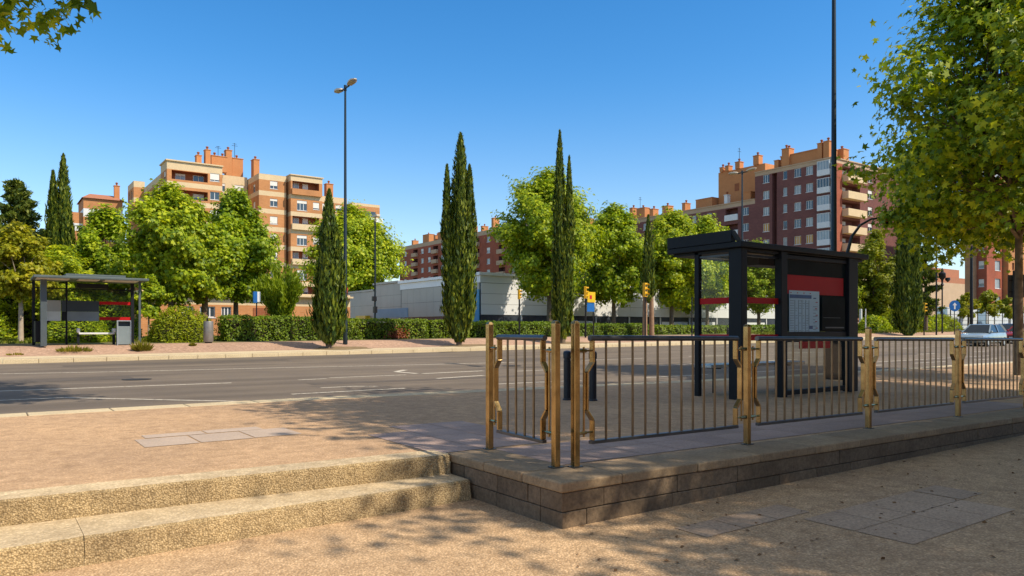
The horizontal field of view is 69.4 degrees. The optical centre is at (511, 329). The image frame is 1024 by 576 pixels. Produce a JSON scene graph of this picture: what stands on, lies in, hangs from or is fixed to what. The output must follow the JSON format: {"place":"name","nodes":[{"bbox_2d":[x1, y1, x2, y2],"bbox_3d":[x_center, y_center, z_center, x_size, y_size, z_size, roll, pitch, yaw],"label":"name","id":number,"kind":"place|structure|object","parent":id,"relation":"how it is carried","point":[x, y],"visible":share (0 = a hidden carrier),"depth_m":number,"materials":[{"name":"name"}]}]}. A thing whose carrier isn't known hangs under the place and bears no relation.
{"place":"outdoors","nodes":[
{"label":"outdoors","id":0,"kind":"place"},
{"bbox_2d":[72,182,123,291],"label":"apartment building","id":1,"kind":"structure","parent":0,"point":[92,200],"depth_m":136.57,"materials":[{"name":"orange brick"}]},
{"bbox_2d":[0,335,216,343],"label":"grass","id":2,"kind":"structure","parent":0,"point":[10,340],"depth_m":32.00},
{"bbox_2d":[0,333,766,345],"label":"garden ground","id":3,"kind":"structure","parent":0,"point":[30,344],"depth_m":32.96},
{"bbox_2d":[0,300,26,339],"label":"bush","id":4,"kind":"object","parent":3,"relation":"on","point":[7,329],"visible":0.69,"depth_m":35.88,"materials":[{"name":"green plant"}]},
{"bbox_2d":[0,177,45,262],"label":"conifer","id":5,"kind":"object","parent":3,"relation":"on","point":[20,205],"visible":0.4,"depth_m":39.81,"materials":[{"name":"green plant"}]},
{"bbox_2d":[0,295,49,337],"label":"bush","id":6,"kind":"object","parent":3,"relation":"on","point":[27,318],"visible":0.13,"depth_m":36.90,"materials":[{"name":"green plant"}]},
{"bbox_2d":[0,219,64,342],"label":"plane tree","id":7,"kind":"object","parent":3,"relation":"on","point":[19,268],"visible":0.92,"depth_m":31.47,"materials":[{"name":"green plant"}]},
{"bbox_2d":[43,152,76,250],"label":"cypress","id":8,"kind":"object","parent":3,"relation":"on","point":[59,227],"visible":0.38,"depth_m":39.35,"materials":[{"name":"green plant"}]},
{"bbox_2d":[10,244,112,320],"bbox_3d":[-22.656,-1.858,36.870,5.084,4.891,4.382,0,0,-16],"label":"plane tree","id":9,"kind":"object","parent":3,"relation":"on","point":[72,263],"visible":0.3,"depth_m":36.25,"materials":[{"name":"green plant"}]},
{"bbox_2d":[47,320,110,342],"bbox_3d":[-19.081,-0.133,32.424,2.843,1.588,1.982,0,0,-35],"label":"bush","id":10,"kind":"object","parent":3,"relation":"on","point":[56,331],"visible":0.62,"depth_m":31.85,"materials":[{"name":"green plant"}]},
{"bbox_2d":[66,203,154,318],"bbox_3d":[-22.379,-3.131,40.905,5.549,7.570,5.184,0,0,-35],"label":"plane tree","id":11,"kind":"object","parent":3,"relation":"on","point":[107,222],"visible":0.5,"depth_m":39.97,"materials":[{"name":"green plant"}]},
{"bbox_2d":[80,292,142,337],"bbox_3d":[-20.635,-0.635,37.225,3.762,2.564,2.609,0,0,-35],"label":"bush","id":12,"kind":"object","parent":3,"relation":"on","point":[113,310],"visible":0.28,"depth_m":36.87,"materials":[{"name":"green plant"}]},
{"bbox_2d":[127,274,173,331],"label":"plane tree","id":13,"kind":"object","parent":3,"relation":"on","point":[153,292],"visible":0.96,"depth_m":33.70,"materials":[{"name":"green plant"}]},
{"bbox_2d":[114,178,225,307],"bbox_3d":[-17.035,-3.487,37.197,5.151,8.324,6.072,0,0,-35],"label":"plane tree","id":14,"kind":"object","parent":3,"relation":"on","point":[175,232],"visible":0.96,"depth_m":36.27,"materials":[{"name":"green plant"}]},
{"bbox_2d":[143,305,214,342],"bbox_3d":[-14.984,-0.266,33.366,3.079,1.830,2.314,0,0,-35],"label":"bush","id":15,"kind":"object","parent":3,"relation":"on","point":[170,325],"visible":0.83,"depth_m":32.66,"materials":[{"name":"green plant"}]},
{"bbox_2d":[189,236,249,320],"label":"plane tree","id":16,"kind":"object","parent":3,"relation":"on","point":[229,261],"visible":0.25,"depth_m":39.18,"materials":[{"name":"green plant"}]},
{"bbox_2d":[206,184,285,319],"bbox_3d":[-16.181,-3.837,42.834,5.395,8.900,5.616,0,0,-35],"label":"plane tree","id":17,"kind":"object","parent":3,"relation":"on","point":[245,231],"visible":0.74,"depth_m":42.12,"materials":[{"name":"green plant"}]},
{"bbox_2d":[253,291,259,319],"bbox_3d":[-12.539,-0.639,36.287,0.340,2.450,0.120,0,0,-35],"label":"road sign","id":18,"kind":"object","parent":3,"relation":"on","point":[256,297],"visible":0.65,"depth_m":36.24,"materials":[{"name":"blue metal"}]},
{"bbox_2d":[213,314,319,341],"bbox_3d":[-11.479,-0.088,35.755,5.330,1.364,1.600,0,0,-35],"label":"hedge","id":19,"kind":"object","parent":3,"relation":"on","point":[273,328],"visible":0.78,"depth_m":34.99,"materials":[{"name":"green plant"}]},
{"bbox_2d":[250,262,304,319],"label":"feathery tree","id":20,"kind":"object","parent":3,"relation":"on","point":[278,295],"visible":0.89,"depth_m":37.85,"materials":[{"name":"green plant"}]},
{"bbox_2d":[372,214,379,317],"bbox_3d":[-7.424,-2.856,40.267,0.270,6.790,0.580,0,0,-35],"label":"street lamp","id":21,"kind":"object","parent":3,"relation":"on","point":[374,297],"visible":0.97,"depth_m":40.35,"materials":[{"name":"black metal"}]},
{"bbox_2d":[339,317,429,339],"bbox_3d":[-6.985,-0.044,39.003,5.600,1.208,1.535,0,0,-35],"label":"hedge","id":22,"kind":"object","parent":3,"relation":"on","point":[371,328],"visible":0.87,"depth_m":38.69,"materials":[{"name":"green plant"}]},
{"bbox_2d":[425,319,471,337],"bbox_3d":[-3.671,-0.044,41.510,2.897,1.149,1.512,0,0,-35],"label":"hedge","id":23,"kind":"object","parent":3,"relation":"on","point":[437,329],"visible":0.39,"depth_m":40.71,"materials":[{"name":"green plant"}]},
{"bbox_2d":[469,320,551,337],"bbox_3d":[0.030,-0.037,44.056,6.487,1.108,1.467,0,0,-35],"label":"hedge","id":24,"kind":"object","parent":3,"relation":"on","point":[478,329],"visible":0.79,"depth_m":43.45,"materials":[{"name":"green plant"}]},
{"bbox_2d":[518,290,521,334],"bbox_3d":[0.462,-0.906,43.052,0.229,2.831,0.174,0,0,18],"label":"traffic light","id":25,"kind":"object","parent":3,"relation":"on","point":[519,294],"visible":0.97,"depth_m":43.03,"materials":[{"name":"yellow metal"}]},
{"bbox_2d":[479,165,611,321],"bbox_3d":[2.328,-6.097,55.980,9.196,13.112,9.878,0,0,45],"label":"plane tree","id":26,"kind":"object","parent":3,"relation":"on","point":[528,249],"visible":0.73,"depth_m":54.57,"materials":[{"name":"green plant"}]},
{"bbox_2d":[569,323,654,335],"bbox_3d":[6.418,-0.012,48.789,7.415,0.954,1.777,0,0,-35],"label":"hedge","id":27,"kind":"object","parent":3,"relation":"on","point":[612,329],"visible":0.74,"depth_m":48.09,"materials":[{"name":"green plant"}]},
{"bbox_2d":[572,200,661,323],"bbox_3d":[8.516,-5.153,61.660,7.068,11.116,8.200,0,0,-35],"label":"plane tree","id":28,"kind":"object","parent":3,"relation":"on","point":[614,276],"visible":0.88,"depth_m":60.15,"materials":[{"name":"green plant"}]},
{"bbox_2d":[635,205,719,324],"bbox_3d":[13.719,-5.089,63.177,6.816,10.932,8.077,0,0,-9],"label":"plane tree","id":29,"kind":"object","parent":3,"relation":"on","point":[673,276],"visible":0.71,"depth_m":61.28,"materials":[{"name":"green plant"}]},
{"bbox_2d":[654,324,728,334],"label":"hedge","id":30,"kind":"object","parent":3,"relation":"on","point":[661,329],"visible":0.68,"depth_m":52.95,"materials":[{"name":"green plant"}]},
{"bbox_2d":[689,213,729,327],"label":"plane tree","id":31,"kind":"object","parent":3,"relation":"on","point":[717,286],"visible":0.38,"depth_m":65.40,"materials":[{"name":"green plant"}]},
{"bbox_2d":[728,237,774,324],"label":"plane tree","id":32,"kind":"object","parent":3,"relation":"on","point":[760,282],"visible":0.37,"depth_m":70.67,"materials":[{"name":"green plant"}]},
{"bbox_2d":[750,324,774,331],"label":"hedge","id":33,"kind":"object","parent":3,"relation":"on","point":[764,328],"visible":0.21,"depth_m":58.48,"materials":[{"name":"green plant"}]},
{"bbox_2d":[858,314,892,330],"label":"bush","id":34,"kind":"object","parent":3,"relation":"on","point":[880,323],"visible":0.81,"depth_m":67.52,"materials":[{"name":"green plant"}]},
{"bbox_2d":[857,228,897,321],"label":"plane tree","id":35,"kind":"object","parent":3,"relation":"on","point":[875,272],"visible":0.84,"depth_m":74.78,"materials":[{"name":"green plant"}]},
{"bbox_2d":[882,311,898,329],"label":"bush","id":36,"kind":"object","parent":3,"relation":"on","point":[890,319],"visible":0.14,"depth_m":71.73,"materials":[{"name":"green plant"}]},
{"bbox_2d":[919,315,947,329],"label":"bush","id":37,"kind":"object","parent":3,"relation":"on","point":[931,322],"visible":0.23,"depth_m":74.45,"materials":[{"name":"green plant"}]},
{"bbox_2d":[934,314,963,328],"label":"bush","id":38,"kind":"object","parent":3,"relation":"on","point":[948,320],"visible":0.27,"depth_m":77.39,"materials":[{"name":"green plant"}]},
{"bbox_2d":[956,292,981,325],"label":"plane tree","id":39,"kind":"object","parent":3,"relation":"on","point":[964,302],"visible":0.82,"depth_m":80.51,"materials":[{"name":"green plant"}]},
{"bbox_2d":[937,307,1012,328],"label":"hoarding","id":40,"kind":"object","parent":3,"relation":"on","point":[982,316],"visible":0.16,"depth_m":87.51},
{"bbox_2d":[940,308,1010,325],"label":"fence","id":41,"kind":"object","parent":3,"relation":"on","point":[977,320],"visible":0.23,"depth_m":84.40,"materials":[{"name":"black metal"}]},
{"bbox_2d":[973,289,1004,323],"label":"plane tree","id":42,"kind":"object","parent":3,"relation":"on","point":[987,298],"visible":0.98,"depth_m":82.90,"materials":[{"name":"green plant"}]},
{"bbox_2d":[997,295,1012,323],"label":"plane tree","id":43,"kind":"object","parent":3,"relation":"on","point":[1007,310],"visible":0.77,"depth_m":85.55,"materials":[{"name":"green plant"}]},
{"bbox_2d":[0,331,967,358],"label":"pavement","id":44,"kind":"structure","parent":0,"point":[50,351],"depth_m":31.93,"materials":[{"name":"concrete"}]},
{"bbox_2d":[55,344,93,351],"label":"weed tuft","id":45,"kind":"object","parent":44,"relation":"on","point":[76,348],"visible":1,"depth_m":27.56,"materials":[{"name":"green plant"}]},
{"bbox_2d":[30,274,148,345],"bbox_3d":[-16.722,-0.755,29.280,3.850,2.770,2.550,0,0,-35],"label":"bus shelter","id":46,"kind":"object","parent":44,"relation":"on","point":[51,310],"visible":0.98,"depth_m":29.57,"materials":[{"name":"grey paint"}]},
{"bbox_2d":[76,328,115,344],"bbox_3d":[-16.803,0.290,29.867,1.360,0.680,0.400,0,0,-35],"label":"bench","id":47,"kind":"object","parent":44,"relation":"on","point":[79,333],"visible":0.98,"depth_m":29.66,"materials":[{"name":"white paint"}]},
{"bbox_2d":[116,320,130,344],"bbox_3d":[-15.707,0.130,29.906,0.510,1.000,0.310,0,0,-35],"label":"litter bin","id":48,"kind":"object","parent":44,"relation":"on","point":[123,331],"visible":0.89,"depth_m":29.80,"materials":[{"name":"metal"}]},
{"bbox_2d":[129,340,154,350],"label":"weed tuft","id":49,"kind":"object","parent":44,"relation":"on","point":[140,346],"visible":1,"depth_m":28.83,"materials":[{"name":"green plant"}]},
{"bbox_2d":[203,318,212,342],"bbox_3d":[-13.202,0.046,32.138,0.410,1.080,0.425,0,0,-35],"label":"litter bin","id":50,"kind":"object","parent":44,"relation":"on","point":[207,331],"visible":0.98,"depth_m":31.96,"materials":[{"name":"grey metal"}]},
{"bbox_2d":[304,188,348,348],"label":"cypress","id":51,"kind":"object","parent":44,"relation":"on","point":[328,314],"visible":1,"depth_m":32.31,"materials":[{"name":"green plant"}]},
{"bbox_2d":[334,78,356,343],"bbox_3d":[-7.762,-5.373,34.413,0.340,12.115,2.320,0,0,-35],"label":"street lamp","id":52,"kind":"object","parent":44,"relation":"on","point":[351,81],"visible":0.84,"depth_m":34.36,"materials":[{"name":"metal"}]},
{"bbox_2d":[439,132,478,345],"bbox_3d":[-2.617,-4.433,36.490,2.004,10.770,1.930,0,0,-9],"label":"cypress","id":53,"kind":"object","parent":44,"relation":"on","point":[458,227],"visible":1,"depth_m":36.06,"materials":[{"name":"green plant"}]},
{"bbox_2d":[549,129,576,345],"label":"cypress","id":54,"kind":"object","parent":44,"relation":"on","point":[562,282],"visible":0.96,"depth_m":40.10,"materials":[{"name":"green plant"}]},
{"bbox_2d":[584,286,594,337],"bbox_3d":[4.621,-1.020,44.049,0.846,3.090,0.344,0,0,-35],"label":"traffic light","id":55,"kind":"object","parent":44,"relation":"on","point":[589,296],"visible":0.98,"depth_m":43.99,"materials":[{"name":"yellow metal"}]},
{"bbox_2d":[643,283,649,335],"bbox_3d":[8.462,-1.220,46.620,0.370,3.449,0.280,0,0,43],"label":"traffic light","id":56,"kind":"object","parent":44,"relation":"on","point":[645,289],"visible":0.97,"depth_m":46.64,"materials":[{"name":"yellow metal"}]},
{"bbox_2d":[639,214,657,335],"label":"cypress","id":57,"kind":"object","parent":44,"relation":"on","point":[647,272],"visible":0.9,"depth_m":48.25,"materials":[{"name":"green plant"}]},
{"bbox_2d":[691,297,692,335],"bbox_3d":[12.022,-0.862,49.384,0.100,2.650,0.095,0,0,-35],"label":"post","id":58,"kind":"object","parent":44,"relation":"on","point":[691,316],"visible":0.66,"depth_m":49.35,"materials":[{"name":"black metal"}]},
{"bbox_2d":[728,168,755,240],"bbox_3d":[16.337,-5.479,52.462,0.340,11.715,2.320,0,0,-35],"label":"street lamp","id":59,"kind":"object","parent":44,"relation":"on","point":[742,172],"visible":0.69,"depth_m":52.41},
{"bbox_2d":[889,172,926,335],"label":"cypress","id":60,"kind":"object","parent":44,"relation":"on","point":[908,307],"visible":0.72,"depth_m":61.38,"materials":[{"name":"green plant"}]},
{"bbox_2d":[921,242,945,330],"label":"conifer","id":61,"kind":"object","parent":44,"relation":"on","point":[929,277],"visible":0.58,"depth_m":68.38,"materials":[{"name":"green plant"}]},
{"bbox_2d":[935,258,936,334],"bbox_3d":[37.281,-3.651,64.945,0.140,8.350,0.133,0,0,-35],"label":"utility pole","id":62,"kind":"object","parent":44,"relation":"on","point":[936,305],"visible":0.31,"depth_m":64.89,"materials":[{"name":"black metal"}]},
{"bbox_2d":[939,268,949,333],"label":"street lamp","id":63,"kind":"object","parent":44,"relation":"on","point":[942,275],"visible":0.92,"depth_m":67.61,"materials":[{"name":"black metal"}]},
{"bbox_2d":[949,300,959,334],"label":"road sign","id":64,"kind":"object","parent":44,"relation":"on","point":[954,305],"visible":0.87,"depth_m":66.86,"materials":[{"name":"blue metal"}]},
{"bbox_2d":[970,246,972,323],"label":"utility pole","id":65,"kind":"object","parent":44,"relation":"on","point":[971,290],"visible":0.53,"depth_m":75.40,"materials":[{"name":"black metal"}]},
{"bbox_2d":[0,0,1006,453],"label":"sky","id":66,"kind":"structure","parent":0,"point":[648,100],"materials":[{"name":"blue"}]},
{"bbox_2d":[0,340,1012,414],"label":"road","id":67,"kind":"structure","parent":0,"point":[26,388],"depth_m":20.38,"materials":[{"name":"asphalt"}]},
{"bbox_2d":[0,336,954,363],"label":"kerb","id":68,"kind":"structure","parent":67,"relation":"on","point":[79,359],"depth_m":29.39,"materials":[{"name":"concrete"}]},
{"bbox_2d":[0,362,1012,416],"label":"kerb","id":69,"kind":"structure","parent":67,"relation":"on","point":[190,405],"depth_m":12.07,"materials":[{"name":"concrete"}]},
{"bbox_2d":[961,324,1006,346],"bbox_3d":[30.574,0.362,48.122,4.142,1.503,1.840,0,0,-37],"label":"parked car","id":70,"kind":"object","parent":67,"relation":"on","point":[986,330],"visible":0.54,"depth_m":47.56,"materials":[{"name":"silver metal"}]},
{"bbox_2d":[1006,326,1012,342],"bbox_3d":[37.016,0.282,53.211,4.142,1.503,1.840,0,0,-34],"label":"parked car","id":71,"kind":"object","parent":67,"relation":"on","point":[1010,334],"visible":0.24,"depth_m":52.63,"materials":[{"name":"red paint"}]},
{"bbox_2d":[0,363,1022,491],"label":"pavement","id":72,"kind":"structure","parent":0,"point":[44,451],"depth_m":8.67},
{"bbox_2d":[0,0,101,53],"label":"plane tree","id":73,"kind":"object","parent":72,"relation":"on","point":[42,21],"visible":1,"depth_m":10.08,"materials":[{"name":"green plant"}]},
{"bbox_2d":[563,350,570,399],"bbox_3d":[0.920,0.760,12.305,0.156,0.825,0.156,0,0,-35],"label":"bollard","id":74,"kind":"object","parent":72,"relation":"on","point":[567,373],"visible":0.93,"depth_m":12.25,"materials":[{"name":"metal"}]},
{"bbox_2d":[589,351,597,400],"bbox_3d":[1.336,0.762,12.221,0.156,0.825,0.156,0,0,-35],"label":"bollard","id":75,"kind":"object","parent":72,"relation":"on","point":[593,384],"visible":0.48,"depth_m":12.17,"materials":[{"name":"metal"}]},
{"bbox_2d":[702,360,804,392],"bbox_3d":[4.733,0.929,14.613,2.950,0.560,0.450,0,0,-35],"label":"bench","id":76,"kind":"object","parent":72,"relation":"on","point":[721,365],"visible":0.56,"depth_m":14.15,"materials":[{"name":"metal"}]},
{"bbox_2d":[667,230,868,399],"bbox_3d":[4.983,-0.241,14.208,4.015,2.900,1.660,0,0,-35],"label":"bus shelter","id":77,"kind":"object","parent":72,"relation":"on","point":[816,292],"visible":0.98,"depth_m":13.42,"materials":[{"name":"paint"}]},
{"bbox_2d":[831,0,836,250],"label":"street lamp","id":78,"kind":"object","parent":72,"relation":"on","point":[833,174],"visible":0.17,"depth_m":20.30,"materials":[{"name":"metal"}]},
{"bbox_2d":[846,214,888,251],"bbox_3d":[10.156,-1.095,21.121,2.114,4.670,0.214,0,0,-32],"label":"traffic light","id":79,"kind":"object","parent":72,"relation":"on","point":[853,234],"visible":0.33,"depth_m":20.84,"materials":[{"name":"black metal"}]},
{"bbox_2d":[832,0,1023,374],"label":"plane tree","id":80,"kind":"object","parent":72,"relation":"on","point":[949,189],"visible":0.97,"depth_m":19.50,"materials":[{"name":"green plant"}]},
{"bbox_2d":[1008,270,1023,337],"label":"traffic light","id":81,"kind":"object","parent":72,"relation":"on","point":[1011,278],"visible":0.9,"depth_m":21.44,"materials":[{"name":"black metal"}]},
{"bbox_2d":[29,435,1023,575],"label":"plaza","id":82,"kind":"structure","parent":0,"point":[475,537],"depth_m":5.20,"materials":[{"name":"concrete"}]},
{"bbox_2d":[0,450,471,575],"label":"concrete steps","id":83,"kind":"structure","parent":82,"relation":"on","point":[47,529],"depth_m":5.37,"materials":[{"name":"concrete"}]},
{"bbox_2d":[448,408,1023,528],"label":"wall","id":84,"kind":"structure","parent":82,"relation":"on","point":[565,497],"depth_m":6.48,"materials":[{"name":"stone"}]},
{"bbox_2d":[483,321,563,468],"bbox_3d":[0.073,0.527,6.517,0.105,1.203,1.173,0,0,-32],"label":"metal railing","id":85,"kind":"object","parent":84,"relation":"on","point":[552,390],"visible":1,"depth_m":6.34,"materials":[{"name":"gold metal"}]},
{"bbox_2d":[567,321,1023,467],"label":"metal railing","id":86,"kind":"object","parent":84,"relation":"on","point":[868,361],"visible":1,"depth_m":7.67,"materials":[{"name":"weathered brass"},{"name":"brown steel"},{"name":"grey steel"}]},
{"bbox_2d":[577,442,1020,572],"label":"leaf litter","id":87,"kind":"object","parent":82,"relation":"on","point":[759,554],"visible":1,"depth_m":5.61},
{"bbox_2d":[941,0,1023,73],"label":"plane tree","id":88,"kind":"object","parent":82,"relation":"on","point":[1019,6],"visible":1,"depth_m":15.44,"materials":[{"name":"green plant"}]},
{"bbox_2d":[751,329,963,333],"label":"lawn","id":89,"kind":"structure","parent":0,"point":[876,331],"depth_m":64.28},
{"bbox_3d":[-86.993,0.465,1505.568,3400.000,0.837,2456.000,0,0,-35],"label":"ground","id":90,"kind":"structure","parent":0,"visible":0},
{"bbox_2d":[134,290,352,335],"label":"commercial building","id":91,"kind":"structure","parent":90,"relation":"on","point":[219,308],"depth_m":62.08,"materials":[{"name":"orange brick"}]},
{"bbox_2d":[200,306,215,317],"bbox_3d":[-25.150,-1.428,61.028,1.300,0.970,0.210,0,0,-35],"label":"window","id":92,"kind":"structure","parent":91,"relation":"in","point":[211,310],"depth_m":61.25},
{"bbox_2d":[221,307,230,315],"bbox_3d":[-23.928,-1.428,61.899,0.900,0.970,0.210,0,0,-35],"label":"window","id":93,"kind":"structure","parent":91,"relation":"in","point":[224,310],"depth_m":61.94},
{"bbox_2d":[128,143,382,293],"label":"apartment building","id":94,"kind":"structure","parent":90,"relation":"on","point":[290,205],"depth_m":128.76,"materials":[{"name":"orange brick"}]},
{"bbox_2d":[175,173,184,179],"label":"window","id":95,"kind":"structure","parent":94,"relation":"in","point":[177,176],"depth_m":120.57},
{"bbox_2d":[193,175,203,181],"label":"window","id":96,"kind":"structure","parent":94,"relation":"in","point":[195,178],"depth_m":122.23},
{"bbox_2d":[210,173,218,181],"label":"window","id":97,"kind":"structure","parent":94,"relation":"in","point":[213,177],"depth_m":122.26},
{"bbox_2d":[210,192,218,200],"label":"window","id":98,"kind":"structure","parent":94,"relation":"in","point":[213,195],"depth_m":122.29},
{"bbox_2d":[297,200,306,210],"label":"window","id":99,"kind":"structure","parent":94,"relation":"in","point":[301,205],"depth_m":129.63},
{"bbox_2d":[297,235,306,245],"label":"window","id":100,"kind":"structure","parent":94,"relation":"in","point":[301,240],"depth_m":129.63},
{"bbox_2d":[295,199,413,291],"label":"plane tree","id":101,"kind":"object","parent":90,"relation":"on","point":[360,250],"visible":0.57,"depth_m":93.41,"materials":[{"name":"green plant"}]},
{"bbox_2d":[400,217,551,280],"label":"apartment building","id":102,"kind":"structure","parent":90,"relation":"on","point":[425,255],"depth_m":224.91,"materials":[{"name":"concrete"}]},
{"bbox_2d":[348,272,774,327],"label":"commercial building","id":103,"kind":"structure","parent":90,"relation":"on","point":[496,299],"depth_m":68.15,"materials":[{"name":"white metal"}]},
{"bbox_2d":[681,276,728,314],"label":"plane tree","id":104,"kind":"object","parent":90,"relation":"on","point":[711,309],"visible":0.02,"depth_m":72.31,"materials":[{"name":"green plant"}]},
{"bbox_2d":[579,137,900,311],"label":"apartment building","id":105,"kind":"structure","parent":90,"relation":"on","point":[787,199],"depth_m":127.04,"materials":[{"name":"brown brick"}]},
{"bbox_2d":[805,166,812,175],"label":"window","id":106,"kind":"structure","parent":105,"relation":"in","point":[809,170],"depth_m":123.52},
{"bbox_2d":[806,183,812,192],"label":"window","id":107,"kind":"structure","parent":105,"relation":"in","point":[809,187],"depth_m":123.52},
{"bbox_2d":[806,200,812,209],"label":"window","id":108,"kind":"structure","parent":105,"relation":"in","point":[809,204],"depth_m":123.52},
{"bbox_2d":[806,217,812,226],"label":"window","id":109,"kind":"structure","parent":105,"relation":"in","point":[809,221],"depth_m":123.52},
{"bbox_2d":[806,234,812,243],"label":"window","id":110,"kind":"structure","parent":105,"relation":"in","point":[809,238],"depth_m":123.52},
{"bbox_2d":[922,268,964,315],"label":"apartment building","id":111,"kind":"structure","parent":90,"relation":"on","point":[954,287],"depth_m":197.00,"materials":[{"name":"paint"}]},
{"bbox_2d":[965,155,1023,307],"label":"apartment building","id":112,"kind":"structure","parent":90,"relation":"on","point":[993,275],"depth_m":118.90,"materials":[{"name":"red brick"}]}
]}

